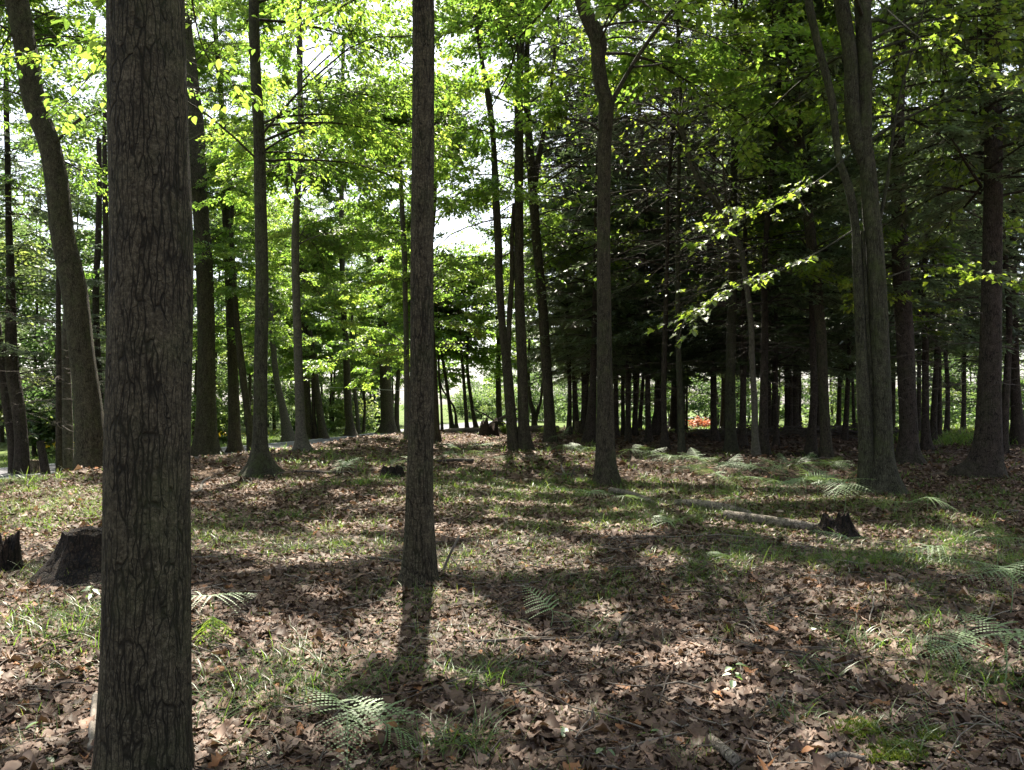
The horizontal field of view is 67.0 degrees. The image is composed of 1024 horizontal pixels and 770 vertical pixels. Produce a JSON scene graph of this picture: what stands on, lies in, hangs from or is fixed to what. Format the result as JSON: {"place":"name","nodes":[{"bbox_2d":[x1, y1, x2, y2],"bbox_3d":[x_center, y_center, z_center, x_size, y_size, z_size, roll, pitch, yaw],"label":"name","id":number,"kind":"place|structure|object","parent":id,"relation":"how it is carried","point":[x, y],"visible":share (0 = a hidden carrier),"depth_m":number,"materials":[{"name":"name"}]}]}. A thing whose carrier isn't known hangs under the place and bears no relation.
{"place":"outdoors","nodes":[
{"label":"outdoors","id":0,"kind":"place"},
{"bbox_2d":[0,416,758,478],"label":"road","id":1,"kind":"structure","parent":0,"point":[4,471],"depth_m":47.96,"materials":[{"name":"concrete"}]},
{"bbox_2d":[0,405,1023,769],"bbox_3d":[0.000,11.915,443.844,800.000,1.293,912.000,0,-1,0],"label":"ground","id":2,"kind":"structure","parent":0,"point":[326,505],"depth_m":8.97,"materials":[{"name":"green plant"}]},
{"bbox_2d":[0,530,24,572],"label":"tree stump","id":3,"kind":"object","parent":2,"relation":"on","point":[10,552],"visible":0.79,"depth_m":7.43,"materials":[{"name":"brown wood"}]},
{"bbox_2d":[0,318,54,472],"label":"hemlock tree","id":4,"kind":"object","parent":2,"relation":"on","point":[5,404],"visible":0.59,"depth_m":27.91,"materials":[{"name":"green plant"}]},
{"bbox_2d":[36,440,50,473],"bbox_3d":[-16.703,2.635,27.591,0.499,1.327,0.359,0,-1,0],"label":"broken snag","id":5,"kind":"object","parent":2,"relation":"on","point":[43,461],"visible":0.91,"depth_m":27.48,"materials":[{"name":"brown plant"}]},
{"bbox_2d":[0,0,105,470],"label":"beech tree","id":6,"kind":"object","parent":2,"relation":"on","point":[67,435],"visible":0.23,"depth_m":21.80,"materials":[{"name":"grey plant"}]},
{"bbox_2d":[0,268,105,471],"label":"hemlock tree","id":7,"kind":"object","parent":2,"relation":"on","point":[58,433],"visible":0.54,"depth_m":21.15,"materials":[{"name":"green plant"}]},
{"bbox_2d":[0,34,106,473],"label":"hemlock tree","id":8,"kind":"object","parent":2,"relation":"on","point":[21,458],"visible":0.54,"depth_m":27.80,"materials":[{"name":"green plant"}]},
{"bbox_2d":[26,525,101,593],"bbox_3d":[-3.755,1.562,7.049,1.416,0.504,1.384,0,-1,0],"label":"tree stump","id":9,"kind":"object","parent":2,"relation":"on","point":[75,558],"visible":0.39,"depth_m":6.72,"materials":[{"name":"brown wood"}]},
{"bbox_2d":[37,138,105,419],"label":"hemlock tree","id":10,"kind":"object","parent":2,"relation":"on","point":[95,298],"visible":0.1,"depth_m":37.99,"materials":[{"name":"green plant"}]},
{"bbox_2d":[50,83,108,414],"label":"hemlock tree","id":11,"kind":"object","parent":2,"relation":"on","point":[105,229],"visible":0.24,"depth_m":32.66,"materials":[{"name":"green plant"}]},
{"bbox_2d":[0,0,285,470],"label":"oak tree","id":12,"kind":"object","parent":2,"relation":"on","point":[88,423],"visible":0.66,"depth_m":19.93,"materials":[{"name":"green plant"}]},
{"bbox_2d":[17,0,312,769],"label":"oak tree","id":13,"kind":"object","parent":2,"relation":"on","point":[144,711],"visible":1,"depth_m":3.19,"materials":[{"name":"brown plant"}]},
{"bbox_2d":[84,0,320,456],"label":"oak tree","id":14,"kind":"object","parent":2,"relation":"on","point":[205,441],"visible":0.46,"depth_m":37.16,"materials":[{"name":"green plant"}]},
{"bbox_2d":[193,616,231,650],"bbox_3d":[-1.955,1.662,5.098,0.298,0.299,0.369,0,-1,0],"label":"fern","id":15,"kind":"object","parent":2,"relation":"on","point":[214,619],"visible":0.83,"depth_m":5.03,"materials":[{"name":"green plant"}]},
{"bbox_2d":[0,0,520,477],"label":"oak tree","id":16,"kind":"object","parent":2,"relation":"on","point":[354,126],"visible":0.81,"depth_m":17.53,"materials":[{"name":"green plant"}]},
{"bbox_2d":[191,119,331,451],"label":"maple tree","id":17,"kind":"object","parent":2,"relation":"on","point":[233,292],"visible":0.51,"depth_m":37.74,"materials":[{"name":"green plant"}]},
{"bbox_2d":[192,0,332,452],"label":"maple tree","id":18,"kind":"object","parent":2,"relation":"on","point":[234,443],"visible":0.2,"depth_m":39.64,"materials":[{"name":"green plant"}]},
{"bbox_2d":[214,184,333,441],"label":"beech tree","id":19,"kind":"object","parent":2,"relation":"on","point":[287,433],"visible":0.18,"depth_m":50.75,"materials":[{"name":"green plant"}]},
{"bbox_2d":[280,294,327,438],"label":"maple tree","id":20,"kind":"object","parent":2,"relation":"on","point":[315,431],"visible":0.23,"depth_m":54.38,"materials":[{"name":"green plant"}]},
{"bbox_2d":[237,196,372,438],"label":"maple tree","id":21,"kind":"object","parent":2,"relation":"on","point":[289,353],"visible":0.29,"depth_m":54.43,"materials":[{"name":"green plant"}]},
{"bbox_2d":[242,209,377,438],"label":"maple tree","id":22,"kind":"object","parent":2,"relation":"on","point":[321,424],"visible":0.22,"depth_m":54.61,"materials":[{"name":"green plant"}]},
{"bbox_2d":[192,0,458,451],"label":"beech tree","id":23,"kind":"object","parent":2,"relation":"on","point":[312,236],"visible":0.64,"depth_m":26.54,"materials":[{"name":"green plant"}]},
{"bbox_2d":[275,36,400,435],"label":"maple tree","id":24,"kind":"object","parent":2,"relation":"on","point":[350,428],"visible":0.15,"depth_m":59.00,"materials":[{"name":"green plant"}]},
{"bbox_2d":[244,0,438,588],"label":"oak tree","id":25,"kind":"object","parent":2,"relation":"on","point":[419,561],"visible":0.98,"depth_m":6.80,"materials":[{"name":"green plant"}]},
{"bbox_2d":[317,267,392,433],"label":"beech tree","id":26,"kind":"object","parent":2,"relation":"on","point":[352,336],"visible":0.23,"depth_m":64.06,"materials":[{"name":"green plant"}]},
{"bbox_2d":[324,325,396,432],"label":"maple tree","id":27,"kind":"object","parent":2,"relation":"on","point":[364,405],"visible":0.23,"depth_m":65.92,"materials":[{"name":"green plant"}]},
{"bbox_2d":[293,686,428,769],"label":"fern","id":28,"kind":"object","parent":2,"relation":"on","point":[360,708],"visible":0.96,"depth_m":3.58,"materials":[{"name":"green plant"}]},
{"bbox_2d":[334,695,420,752],"bbox_3d":[-0.613,1.623,3.612,0.641,0.215,0.369,-1,-1,25],"label":"fern","id":29,"kind":"object","parent":2,"relation":"on","point":[382,721],"visible":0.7,"depth_m":3.59,"materials":[{"name":"green plant"}]},
{"bbox_2d":[325,187,436,432],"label":"oak tree","id":30,"kind":"object","parent":2,"relation":"on","point":[387,423],"visible":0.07,"depth_m":64.15,"materials":[{"name":"green plant"}]},
{"bbox_2d":[355,259,438,431],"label":"maple tree","id":31,"kind":"object","parent":2,"relation":"on","point":[397,373],"visible":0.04,"depth_m":65.98,"materials":[{"name":"green plant"}]},
{"bbox_2d":[288,0,527,439],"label":"beech tree","id":32,"kind":"object","parent":2,"relation":"on","point":[388,335],"visible":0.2,"depth_m":32.82,"materials":[{"name":"green plant"}]},
{"bbox_2d":[341,276,475,427],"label":"maple tree","id":33,"kind":"object","parent":2,"relation":"on","point":[399,312],"visible":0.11,"depth_m":47.68,"materials":[{"name":"green plant"}]},
{"bbox_2d":[369,245,495,428],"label":"maple tree","id":34,"kind":"object","parent":2,"relation":"on","point":[443,367],"visible":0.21,"depth_m":46.51,"materials":[{"name":"green plant"}]},
{"bbox_2d":[363,238,515,429],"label":"maple tree","id":35,"kind":"object","parent":2,"relation":"on","point":[389,315],"visible":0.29,"depth_m":45.89,"materials":[{"name":"green plant"}]},
{"bbox_2d":[332,49,550,441],"bbox_3d":[-3.037,-6.007,32.285,9.476,17.153,9.045,0,-1,0],"label":"maple tree","id":36,"kind":"object","parent":2,"relation":"on","point":[394,282],"visible":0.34,"depth_m":32.88,"materials":[{"name":"green plant"}]},
{"bbox_2d":[374,239,539,427],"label":"maple tree","id":37,"kind":"object","parent":2,"relation":"on","point":[495,366],"visible":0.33,"depth_m":46.55,"materials":[{"name":"green plant"}]},
{"bbox_2d":[409,244,515,427],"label":"maple tree","id":38,"kind":"object","parent":2,"relation":"on","point":[489,379],"visible":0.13,"depth_m":46.97,"materials":[{"name":"green plant"}]},
{"bbox_2d":[478,417,499,436],"bbox_3d":[-1.061,1.928,35.608,1.031,0.984,1.023,0,-1,0],"label":"tree stump","id":39,"kind":"object","parent":2,"relation":"on","point":[491,430],"visible":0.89,"depth_m":35.28,"materials":[{"name":"brown wood"}]},
{"bbox_2d":[436,230,549,426],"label":"maple tree","id":40,"kind":"object","parent":2,"relation":"on","point":[498,399],"visible":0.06,"depth_m":47.93,"materials":[{"name":"green plant"}]},
{"bbox_2d":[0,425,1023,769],"bbox_3d":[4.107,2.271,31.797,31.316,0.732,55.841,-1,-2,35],"label":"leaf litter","id":41,"kind":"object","parent":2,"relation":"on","point":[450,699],"visible":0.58,"depth_m":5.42,"materials":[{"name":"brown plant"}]},
{"bbox_2d":[87,692,97,751],"bbox_3d":[-2.063,1.647,3.810,0.032,0.054,0.794,1,-1,-27],"label":"fallen branch","id":42,"kind":"object","parent":41,"relation":"on","point":[91,730],"visible":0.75,"depth_m":3.71,"materials":[{"name":"brown wood"}]},
{"bbox_2d":[674,499,752,512],"bbox_3d":[2.925,1.790,11.443,0.220,0.155,1.553,1,-2,-31],"label":"fallen log","id":43,"kind":"object","parent":41,"relation":"on","point":[704,503],"visible":0.7,"depth_m":11.42,"materials":[{"name":"grey wood"}]},
{"bbox_2d":[708,733,740,765],"bbox_3d":[0.931,1.607,3.414,0.048,0.054,0.234,0,-1,-13],"label":"fallen branch","id":44,"kind":"object","parent":41,"relation":"on","point":[729,755],"visible":0.88,"depth_m":3.36,"materials":[{"name":"grey wood"}]},
{"bbox_2d":[695,663,1023,769],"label":"acorn litter","id":45,"kind":"object","parent":41,"relation":"on","point":[943,749],"visible":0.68,"depth_m":3.52,"materials":[{"name":"brown plant"}]},
{"bbox_2d":[826,713,957,766],"bbox_3d":[1.749,1.611,3.539,0.584,0.068,0.491,0,-1,0],"label":"moss","id":46,"kind":"object","parent":41,"relation":"on","point":[897,754],"visible":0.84,"depth_m":3.49,"materials":[{"name":"green plant"}]},
{"bbox_2d":[0,33,1023,455],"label":"woods","id":47,"kind":"object","parent":2,"relation":"on","point":[484,403],"visible":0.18,"depth_m":61.54,"materials":[{"name":"green plant"}]},
{"bbox_2d":[462,258,566,425],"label":"maple tree","id":48,"kind":"object","parent":2,"relation":"on","point":[534,416],"visible":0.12,"depth_m":44.90,"materials":[{"name":"green plant"}]},
{"bbox_2d":[376,0,655,442],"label":"maple tree","id":49,"kind":"object","parent":2,"relation":"on","point":[540,262],"visible":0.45,"depth_m":29.39,"materials":[{"name":"green plant"}]},
{"bbox_2d":[366,0,673,451],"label":"maple tree","id":50,"kind":"object","parent":2,"relation":"on","point":[519,438],"visible":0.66,"depth_m":25.34,"materials":[{"name":"green plant"}]},
{"bbox_2d":[475,3,649,434],"bbox_3d":[2.821,-8.766,38.238,8.134,22.891,8.461,-1,-1,28],"label":"hemlock tree","id":51,"kind":"object","parent":2,"relation":"on","point":[570,385],"visible":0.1,"depth_m":37.99,"materials":[{"name":"green plant"}]},
{"bbox_2d":[515,177,618,430],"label":"hemlock tree","id":52,"kind":"object","parent":2,"relation":"on","point":[575,414],"visible":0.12,"depth_m":43.47,"materials":[{"name":"green plant"}]},
{"bbox_2d":[495,3,652,425],"bbox_3d":[3.478,-9.789,39.721,9.041,25.042,8.846,0,-1,0],"label":"hemlock tree","id":53,"kind":"object","parent":2,"relation":"on","point":[568,161],"visible":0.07,"depth_m":39.12,"materials":[{"name":"green plant"}]},
{"bbox_2d":[508,7,659,433],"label":"hemlock tree","id":54,"kind":"object","parent":2,"relation":"on","point":[551,151],"visible":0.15,"depth_m":39.04,"materials":[{"name":"green plant"}]},
{"bbox_2d":[532,10,644,395],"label":"hemlock tree","id":55,"kind":"object","parent":2,"relation":"on","point":[557,331],"visible":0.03,"depth_m":42.69,"materials":[{"name":"green plant"}]},
{"bbox_2d":[503,6,686,444],"bbox_3d":[2.962,-6.624,29.521,6.842,18.237,6.503,0,-1,0],"label":"hemlock tree","id":56,"kind":"object","parent":2,"relation":"on","point":[589,433],"visible":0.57,"depth_m":29.29,"materials":[{"name":"green plant"}]},
{"bbox_2d":[512,13,705,436],"bbox_3d":[4.470,-7.173,36.146,9.099,19.677,7.793,0,-1,0],"label":"hemlock tree","id":57,"kind":"object","parent":2,"relation":"on","point":[534,354],"visible":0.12,"depth_m":35.90,"materials":[{"name":"green plant"}]},
{"bbox_2d":[533,119,689,408],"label":"hemlock tree","id":58,"kind":"object","parent":2,"relation":"on","point":[555,349],"visible":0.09,"depth_m":36.54,"materials":[{"name":"green plant"}]},
{"bbox_2d":[404,0,829,486],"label":"maple tree","id":59,"kind":"object","parent":2,"relation":"on","point":[605,468],"visible":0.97,"depth_m":16.48,"materials":[{"name":"green plant"}]},
{"bbox_2d":[548,4,696,435],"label":"hemlock tree","id":60,"kind":"object","parent":2,"relation":"on","point":[647,119],"visible":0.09,"depth_m":37.30,"materials":[{"name":"green plant"}]},
{"bbox_2d":[557,4,710,435],"bbox_3d":[5.679,-8.555,38.227,8.720,22.612,8.316,0,-1,0],"label":"hemlock tree","id":61,"kind":"object","parent":2,"relation":"on","point":[634,426],"visible":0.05,"depth_m":37.61,"materials":[{"name":"green plant"}]},
{"bbox_2d":[548,90,722,442],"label":"hemlock tree","id":62,"kind":"object","parent":2,"relation":"on","point":[628,354],"visible":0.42,"depth_m":30.81,"materials":[{"name":"green plant"}]},
{"bbox_2d":[560,8,726,442],"bbox_3d":[5.193,-6.578,31.325,6.682,18.239,6.829,0,-1,0],"label":"hemlock tree","id":63,"kind":"object","parent":2,"relation":"on","point":[648,437],"visible":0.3,"depth_m":30.75,"materials":[{"name":"green plant"}]},
{"bbox_2d":[588,144,717,434],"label":"hemlock tree","id":64,"kind":"object","parent":2,"relation":"on","point":[655,424],"visible":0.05,"depth_m":37.87,"materials":[{"name":"green plant"}]},
{"bbox_2d":[591,2,741,432],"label":"hemlock tree","id":65,"kind":"object","parent":2,"relation":"on","point":[708,121],"visible":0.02,"depth_m":38.12,"materials":[{"name":"green plant"}]},
{"bbox_2d":[558,0,806,449],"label":"hemlock tree","id":66,"kind":"object","parent":2,"relation":"on","point":[664,441],"visible":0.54,"depth_m":25.28,"materials":[{"name":"green plant"}]},
{"bbox_2d":[514,0,855,452],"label":"maple tree","id":67,"kind":"object","parent":2,"relation":"on","point":[555,113],"visible":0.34,"depth_m":23.96,"materials":[{"name":"green plant"}]},
{"bbox_2d":[617,0,756,433],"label":"hemlock tree","id":68,"kind":"object","parent":2,"relation":"on","point":[676,427],"visible":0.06,"depth_m":37.61,"materials":[{"name":"green plant"}]},
{"bbox_2d":[652,91,737,429],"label":"hemlock tree","id":69,"kind":"object","parent":2,"relation":"on","point":[672,417],"depth_m":44.23,"materials":[{"name":"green plant"}]},
{"bbox_2d":[505,0,919,456],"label":"maple tree","id":70,"kind":"object","parent":2,"relation":"on","point":[541,71],"visible":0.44,"depth_m":22.52,"materials":[{"name":"green plant"}]},
{"bbox_2d":[632,84,804,442],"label":"hemlock tree","id":71,"kind":"object","parent":2,"relation":"on","point":[714,434],"visible":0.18,"depth_m":31.60,"materials":[{"name":"green plant"}]},
{"bbox_2d":[594,0,893,447],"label":"hemlock tree","id":72,"kind":"object","parent":2,"relation":"on","point":[743,440],"visible":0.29,"depth_m":26.89,"materials":[{"name":"green plant"}]},
{"bbox_2d":[674,60,855,447],"bbox_3d":[9.838,-6.434,28.639,6.396,17.849,7.360,1,-2,-37],"label":"hemlock tree","id":73,"kind":"object","parent":2,"relation":"on","point":[776,363],"visible":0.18,"depth_m":28.12,"materials":[{"name":"green plant"}]},
{"bbox_2d":[682,1,849,427],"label":"hemlock tree","id":74,"kind":"object","parent":2,"relation":"on","point":[790,415],"depth_m":36.47,"materials":[{"name":"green plant"}]},
{"bbox_2d":[553,0,981,457],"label":"maple tree","id":75,"kind":"object","parent":2,"relation":"on","point":[811,242],"visible":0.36,"depth_m":22.37,"materials":[{"name":"green plant"}]},
{"bbox_2d":[723,510,816,529],"bbox_3d":[3.304,1.752,9.969,1.253,0.154,0.177,-1,-2,43],"label":"fallen log","id":76,"kind":"object","parent":2,"relation":"on","point":[769,520],"visible":0.89,"depth_m":9.91,"materials":[{"name":"grey wood"}]},
{"bbox_2d":[616,0,929,453],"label":"maple tree","id":77,"kind":"object","parent":2,"relation":"on","point":[731,442],"visible":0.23,"depth_m":24.94,"materials":[{"name":"green plant"}]},
{"bbox_2d":[692,59,862,430],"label":"hemlock tree","id":78,"kind":"object","parent":2,"relation":"on","point":[769,397],"visible":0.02,"depth_m":36.68,"materials":[{"name":"green plant"}]},
{"bbox_2d":[666,0,889,456],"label":"hemlock tree","id":79,"kind":"object","parent":2,"relation":"on","point":[763,400],"visible":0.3,"depth_m":23.29,"materials":[{"name":"green plant"}]},
{"bbox_2d":[737,136,853,425],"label":"hemlock tree","id":80,"kind":"object","parent":2,"relation":"on","point":[786,407],"visible":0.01,"depth_m":38.55,"materials":[{"name":"green plant"}]},
{"bbox_2d":[686,422,919,438],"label":"flowers","id":81,"kind":"object","parent":2,"relation":"on","point":[799,430],"visible":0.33,"depth_m":34.27,"materials":[{"name":"brown plant"}]},
{"bbox_2d":[725,52,894,427],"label":"hemlock tree","id":82,"kind":"object","parent":2,"relation":"on","point":[796,420],"visible":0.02,"depth_m":37.73,"materials":[{"name":"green plant"}]},
{"bbox_2d":[716,0,928,453],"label":"hemlock tree","id":83,"kind":"object","parent":2,"relation":"on","point":[811,444],"visible":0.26,"depth_m":23.18,"materials":[{"name":"green plant"}]},
{"bbox_2d":[647,0,1023,494],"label":"oak tree","id":84,"kind":"object","parent":2,"relation":"on","point":[877,465],"visible":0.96,"depth_m":13.56,"materials":[{"name":"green plant"}]},
{"bbox_2d":[808,511,862,542],"bbox_3d":[3.942,1.697,9.342,0.832,0.409,0.834,1,-1,-28],"label":"tree stump","id":85,"kind":"object","parent":2,"relation":"on","point":[841,523],"visible":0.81,"depth_m":9.20,"materials":[{"name":"brown wood"}]},
{"bbox_2d":[757,111,945,439],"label":"hemlock tree","id":86,"kind":"object","parent":2,"relation":"on","point":[845,426],"visible":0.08,"depth_m":32.56,"materials":[{"name":"green plant"}]},
{"bbox_2d":[802,1,918,424],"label":"hemlock tree","id":87,"kind":"object","parent":2,"relation":"on","point":[838,412],"visible":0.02,"depth_m":43.08,"materials":[{"name":"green plant"}]},
{"bbox_2d":[755,0,1023,464],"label":"hemlock tree","id":88,"kind":"object","parent":2,"relation":"on","point":[908,449],"visible":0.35,"depth_m":20.59,"materials":[{"name":"green plant"}]},
{"bbox_2d":[772,0,1023,451],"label":"hemlock tree","id":89,"kind":"object","parent":2,"relation":"on","point":[926,443],"visible":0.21,"depth_m":25.40,"materials":[{"name":"green plant"}]},
{"bbox_2d":[785,0,1023,479],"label":"hemlock tree","id":90,"kind":"object","parent":2,"relation":"on","point":[984,458],"visible":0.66,"depth_m":15.68,"materials":[{"name":"green plant"}]},
{"bbox_2d":[841,41,1023,434],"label":"hemlock tree","id":91,"kind":"object","parent":2,"relation":"on","point":[919,394],"visible":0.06,"depth_m":37.36,"materials":[{"name":"green plant"}]},
{"bbox_2d":[845,26,1023,441],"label":"hemlock tree","id":92,"kind":"object","parent":2,"relation":"on","point":[933,415],"visible":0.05,"depth_m":30.59,"materials":[{"name":"green plant"}]},
{"bbox_2d":[896,331,977,437],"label":"hemlock tree","id":93,"kind":"object","parent":2,"relation":"on","point":[939,420],"visible":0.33,"depth_m":33.48,"materials":[{"name":"green plant"}]},
{"bbox_2d":[889,535,987,563],"bbox_3d":[4.072,1.579,7.390,0.776,0.355,0.535,1,-1,-30],"label":"fern","id":94,"kind":"object","parent":2,"relation":"on","point":[928,547],"visible":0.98,"depth_m":7.36,"materials":[{"name":"green plant"}]},
{"bbox_2d":[872,2,1023,452],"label":"hemlock tree","id":95,"kind":"object","parent":2,"relation":"on","point":[1006,377],"visible":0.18,"depth_m":24.44,"materials":[{"name":"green plant"}]},
{"bbox_2d":[913,627,990,672],"bbox_3d":[2.540,1.558,4.505,0.825,0.188,0.366,1,-2,-35],"label":"fern","id":96,"kind":"object","parent":2,"relation":"on","point":[952,643],"visible":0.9,"depth_m":4.49,"materials":[{"name":"green plant"}]},
{"bbox_2d":[888,66,1020,433],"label":"hemlock tree","id":97,"kind":"object","parent":2,"relation":"on","point":[946,421],"visible":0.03,"depth_m":39.95,"materials":[{"name":"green plant"}]},
{"bbox_2d":[890,24,1023,444],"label":"hemlock tree","id":98,"kind":"object","parent":2,"relation":"on","point":[1016,420],"visible":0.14,"depth_m":28.29,"materials":[{"name":"green plant"}]},
{"bbox_2d":[895,117,1023,429],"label":"hemlock tree","id":99,"kind":"object","parent":2,"relation":"on","point":[963,414],"visible":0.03,"depth_m":42.51,"materials":[{"name":"green plant"}]},
{"bbox_2d":[936,613,1023,688],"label":"fern","id":100,"kind":"object","parent":2,"relation":"on","point":[1019,633],"visible":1,"depth_m":4.11,"materials":[{"name":"green plant"}]},
{"bbox_2d":[951,559,1023,612],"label":"fern","id":101,"kind":"object","parent":2,"relation":"on","point":[1005,569],"visible":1,"depth_m":5.44,"materials":[{"name":"green plant"}]},
{"bbox_2d":[0,0,1023,404],"label":"sky","id":102,"kind":"structure","parent":0,"point":[445,225],"materials":[{"name":"white"}]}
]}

